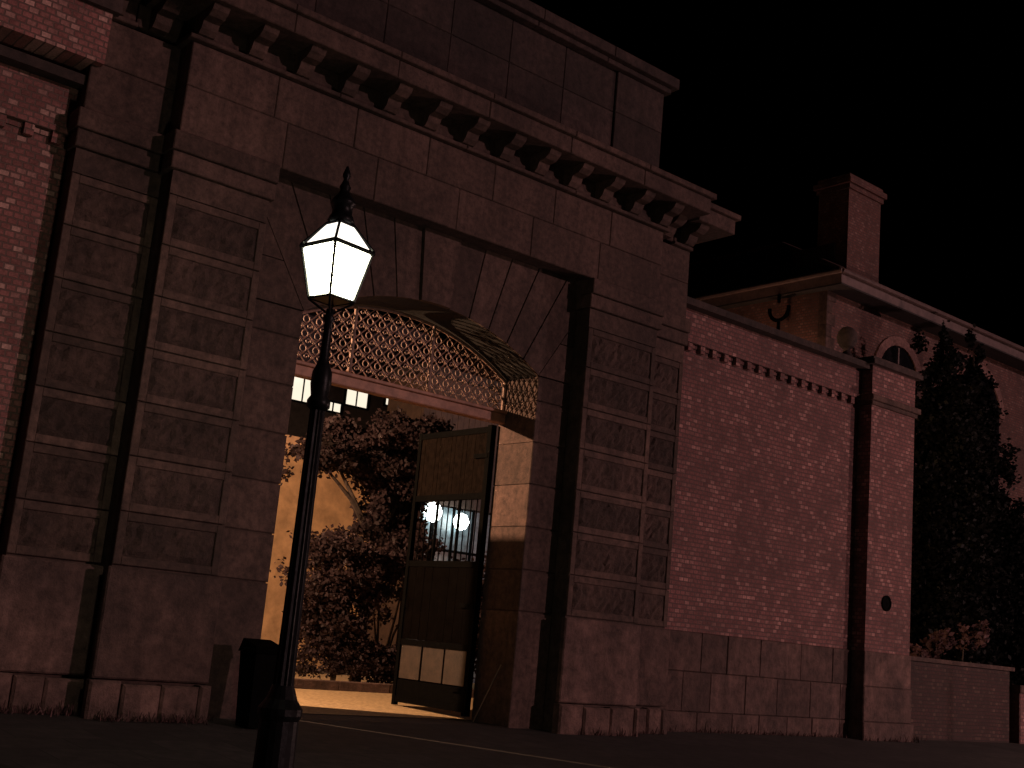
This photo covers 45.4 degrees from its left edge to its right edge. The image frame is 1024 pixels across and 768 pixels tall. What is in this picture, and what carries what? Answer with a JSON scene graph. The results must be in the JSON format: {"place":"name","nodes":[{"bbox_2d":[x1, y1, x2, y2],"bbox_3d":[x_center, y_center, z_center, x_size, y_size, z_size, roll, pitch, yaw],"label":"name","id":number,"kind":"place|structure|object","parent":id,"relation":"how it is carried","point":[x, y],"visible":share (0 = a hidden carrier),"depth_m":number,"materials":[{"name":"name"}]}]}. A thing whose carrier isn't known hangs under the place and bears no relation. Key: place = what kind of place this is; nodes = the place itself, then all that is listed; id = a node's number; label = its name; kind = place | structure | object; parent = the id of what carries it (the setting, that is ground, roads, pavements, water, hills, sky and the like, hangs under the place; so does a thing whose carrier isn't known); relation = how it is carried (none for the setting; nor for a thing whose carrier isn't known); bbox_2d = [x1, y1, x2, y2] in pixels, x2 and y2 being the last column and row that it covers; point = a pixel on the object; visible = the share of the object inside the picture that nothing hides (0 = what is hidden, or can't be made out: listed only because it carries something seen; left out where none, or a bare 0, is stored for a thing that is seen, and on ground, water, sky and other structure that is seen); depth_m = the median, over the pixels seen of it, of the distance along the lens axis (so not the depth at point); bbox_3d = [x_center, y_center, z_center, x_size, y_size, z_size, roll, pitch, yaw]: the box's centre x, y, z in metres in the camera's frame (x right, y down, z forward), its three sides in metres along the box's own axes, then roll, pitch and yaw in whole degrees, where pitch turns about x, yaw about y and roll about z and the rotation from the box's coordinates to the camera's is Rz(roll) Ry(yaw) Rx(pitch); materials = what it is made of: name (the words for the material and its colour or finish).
{"place":"outdoors","nodes":[
{"label":"outdoors","id":0,"kind":"place"},
{"bbox_2d":[295,672,474,719],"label":"courtyard path","id":1,"kind":"structure","parent":0,"point":[311,701],"depth_m":19.82,"materials":[{"name":"beige stone"}]},
{"bbox_2d":[270,523,387,680],"bbox_3d":[-3.558,4.237,23.695,1.972,3.162,2.011,0,-13,25],"label":"shrub","id":2,"kind":"object","parent":1,"relation":"on","point":[327,607],"visible":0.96,"depth_m":23.48,"materials":[{"name":"green plant"}]},
{"bbox_2d":[280,404,455,681],"bbox_3d":[-2.854,3.276,25.757,2.644,5.903,4.964,-5,-15,39],"label":"courtyard tree","id":3,"kind":"object","parent":1,"relation":"on","point":[380,461],"visible":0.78,"depth_m":25.38,"materials":[{"name":"green plant"}]},
{"bbox_2d":[354,516,446,681],"bbox_3d":[-2.436,4.423,25.049,2.162,3.560,1.329,15,-15,-38],"label":"shrub","id":4,"kind":"object","parent":1,"relation":"on","point":[392,564],"visible":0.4,"depth_m":24.99,"materials":[{"name":"green plant"}]},
{"bbox_2d":[391,425,496,716],"bbox_3d":[-1.151,2.992,20.091,0.150,4.580,1.990,15,-15,-38],"label":"iron gate leaf","id":5,"kind":"object","parent":1,"relation":"on","point":[440,606],"visible":1,"depth_m":20.00,"materials":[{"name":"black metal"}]},
{"bbox_2d":[445,551,486,678],"bbox_3d":[-0.621,5.023,26.263,3.364,3.239,2.110,29,-26,-62],"label":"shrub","id":6,"kind":"object","parent":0,"point":[463,559],"visible":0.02,"depth_m":25.94,"materials":[{"name":"green plant"}]},
{"bbox_2d":[0,712,1023,767],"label":"pavement","id":7,"kind":"structure","parent":0,"point":[30,740],"depth_m":15.38,"materials":[{"name":"grey asphalt"}]},
{"bbox_2d":[235,638,278,727],"bbox_3d":[-3.083,3.637,14.912,0.460,1.030,0.513,15,-15,-38],"label":"litter bin","id":8,"kind":"object","parent":7,"relation":"on","point":[258,658],"visible":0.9,"depth_m":14.74,"materials":[{"name":"black metal"}]},
{"bbox_2d":[252,166,374,767],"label":"street lamp","id":9,"kind":"object","parent":7,"relation":"on","point":[335,249],"visible":1,"depth_m":9.78,"materials":[{"name":"black metal"}]},
{"bbox_2d":[0,700,926,742],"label":"weeds","id":10,"kind":"object","parent":7,"relation":"on","point":[60,711],"visible":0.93,"depth_m":14.25,"materials":[{"name":"green plant"}]},
{"bbox_2d":[295,669,1016,743],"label":"ground","id":11,"kind":"structure","parent":0,"point":[383,719],"depth_m":17.89,"materials":[{"name":"grey concrete"}]},
{"bbox_2d":[0,0,123,528],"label":"brick wall","id":12,"kind":"structure","parent":11,"relation":"on","point":[50,50],"depth_m":14.68,"materials":[{"name":"brick"}]},
{"bbox_2d":[261,435,369,668],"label":"courtyard wall","id":13,"kind":"structure","parent":11,"relation":"on","point":[332,504],"depth_m":29.48,"materials":[{"name":"beige paint"}]},
{"bbox_2d":[0,0,740,736],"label":"stone gatehouse","id":14,"kind":"object","parent":11,"relation":"on","point":[534,224],"visible":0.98,"depth_m":16.74,"materials":[{"name":"stone"}]},
{"bbox_2d":[295,305,506,424],"bbox_3d":[-1.712,-0.435,18.582,4.293,1.349,0.190,15,-15,-38],"label":"fanlight grille","id":15,"kind":"object","parent":14,"relation":"attached to","point":[353,381],"visible":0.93,"depth_m":18.63,"materials":[{"name":"metal"}]},
{"bbox_2d":[295,634,449,683],"bbox_3d":[-2.454,5.384,24.107,4.502,1.354,1.432,15,-15,-38],"label":"shrub","id":16,"kind":"object","parent":11,"relation":"on","point":[382,670],"visible":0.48,"depth_m":23.40,"materials":[{"name":"green plant"}]},
{"bbox_2d":[287,306,459,437],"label":"building","id":17,"kind":"structure","parent":11,"relation":"on","point":[357,405],"depth_m":42.82,"materials":[{"name":"stone"}]},
{"bbox_2d":[291,377,310,403],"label":"window","id":18,"kind":"structure","parent":17,"relation":"in","point":[301,392],"depth_m":41.45,"materials":[{"name":"white glass"}]},
{"bbox_2d":[325,400,343,414],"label":"window","id":19,"kind":"structure","parent":17,"relation":"in","point":[336,407],"depth_m":42.27,"materials":[{"name":"white glass"}]},
{"bbox_2d":[343,389,369,410],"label":"window","id":20,"kind":"structure","parent":17,"relation":"in","point":[359,400],"depth_m":42.86,"materials":[{"name":"white glass"}]},
{"bbox_2d":[383,398,387,406],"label":"window","id":21,"kind":"structure","parent":17,"relation":"in","point":[385,402],"depth_m":43.59,"materials":[{"name":"white glass"}]},
{"bbox_2d":[294,678,473,697],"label":"garden kerb","id":22,"kind":"structure","parent":11,"relation":"on","point":[315,684],"depth_m":22.50,"materials":[{"name":"stone"}]},
{"bbox_2d":[366,363,501,682],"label":"timber building","id":23,"kind":"structure","parent":11,"relation":"on","point":[412,411],"depth_m":30.56,"materials":[{"name":"wood"}]},
{"bbox_2d":[424,502,441,521],"bbox_3d":[-1.909,3.045,29.670,0.480,0.597,0.485,15,-15,-38],"label":"globe lamp","id":24,"kind":"object","parent":23,"relation":"attached to","point":[433,513],"visible":0.53,"depth_m":29.49,"materials":[{"name":"beige glass"}]},
{"bbox_2d":[411,505,489,682],"bbox_3d":[-1.401,5.215,30.210,3.050,4.200,0.070,15,-15,-38],"label":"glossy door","id":25,"kind":"structure","parent":23,"relation":"in","point":[465,534],"depth_m":30.34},
{"bbox_2d":[453,509,468,529],"bbox_3d":[-1.248,3.338,30.186,0.420,0.537,0.410,3,-12,12],"label":"globe lamp","id":26,"kind":"object","parent":23,"relation":"attached to","point":[466,523],"visible":0.73,"depth_m":30.05,"materials":[{"name":"beige glass"}]},
{"bbox_2d":[473,665,501,721],"bbox_3d":[-0.378,4.699,18.608,0.400,0.887,0.018,0,-13,25],"label":"steel stay","id":27,"kind":"object","parent":11,"relation":"on","point":[488,691],"visible":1,"depth_m":18.60,"materials":[{"name":"black metal"}]},
{"bbox_2d":[434,173,1023,680],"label":"brick house","id":28,"kind":"structure","parent":11,"relation":"on","point":[826,289],"depth_m":35.57,"materials":[{"name":"brick"}]},
{"bbox_2d":[874,336,921,484],"bbox_3d":[10.792,0.679,34.236,2.480,4.110,0.099,15,-15,-38],"label":"arched window","id":29,"kind":"structure","parent":28,"relation":"in","point":[894,349],"depth_m":34.58,"materials":[{"name":"stone"}]},
{"bbox_2d":[957,364,1004,495],"bbox_3d":[14.113,1.519,36.998,2.920,4.360,0.059,15,-15,-38],"label":"arched window","id":30,"kind":"structure","parent":28,"relation":"in","point":[998,397],"depth_m":37.83,"materials":[{"name":"stone"}]},
{"bbox_2d":[660,296,870,737],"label":"brick wall","id":31,"kind":"structure","parent":11,"relation":"on","point":[760,590],"depth_m":23.06,"materials":[{"name":"brick"}]},
{"bbox_2d":[827,356,923,741],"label":"brick pier","id":32,"kind":"structure","parent":11,"relation":"on","point":[880,694],"depth_m":25.08,"materials":[{"name":"brick"}]},
{"bbox_2d":[909,628,957,658],"bbox_3d":[9.544,6.700,27.986,1.810,2.373,1.057,15,-15,-38],"label":"flowering shrub","id":33,"kind":"object","parent":11,"relation":"on","point":[936,644],"visible":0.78,"depth_m":27.85,"materials":[{"name":"brown plant"}]},
{"bbox_2d":[907,320,1009,664],"bbox_3d":[11.048,3.477,31.434,3.319,10.721,3.253,15,-15,-38],"label":"conifer tree","id":34,"kind":"object","parent":11,"relation":"on","point":[950,569],"visible":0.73,"depth_m":30.83,"materials":[{"name":"green plant"}]},
{"bbox_2d":[906,656,1014,742],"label":"garden wall","id":35,"kind":"structure","parent":11,"relation":"on","point":[957,701],"depth_m":27.14,"materials":[{"name":"brick"}]},
{"bbox_2d":[949,619,990,662],"bbox_3d":[10.968,7.005,29.662,1.275,2.700,0.777,4,-12,7],"label":"flowering shrub","id":36,"kind":"object","parent":11,"relation":"on","point":[981,636],"visible":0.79,"depth_m":29.70,"materials":[{"name":"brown plant"}]},
{"bbox_2d":[956,323,1022,664],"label":"conifer tree","id":37,"kind":"object","parent":11,"relation":"on","point":[973,372],"visible":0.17,"depth_m":32.55,"materials":[{"name":"green plant"}]},
{"bbox_2d":[1009,684,1023,743],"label":"gate post","id":38,"kind":"object","parent":11,"relation":"on","point":[1016,713],"visible":0.57,"depth_m":28.48,"materials":[{"name":"red brick"}]},
{"bbox_2d":[344,0,1023,346],"label":"sky","id":39,"kind":"structure","parent":0,"point":[920,101],"materials":[{"name":"black"}]}
]}

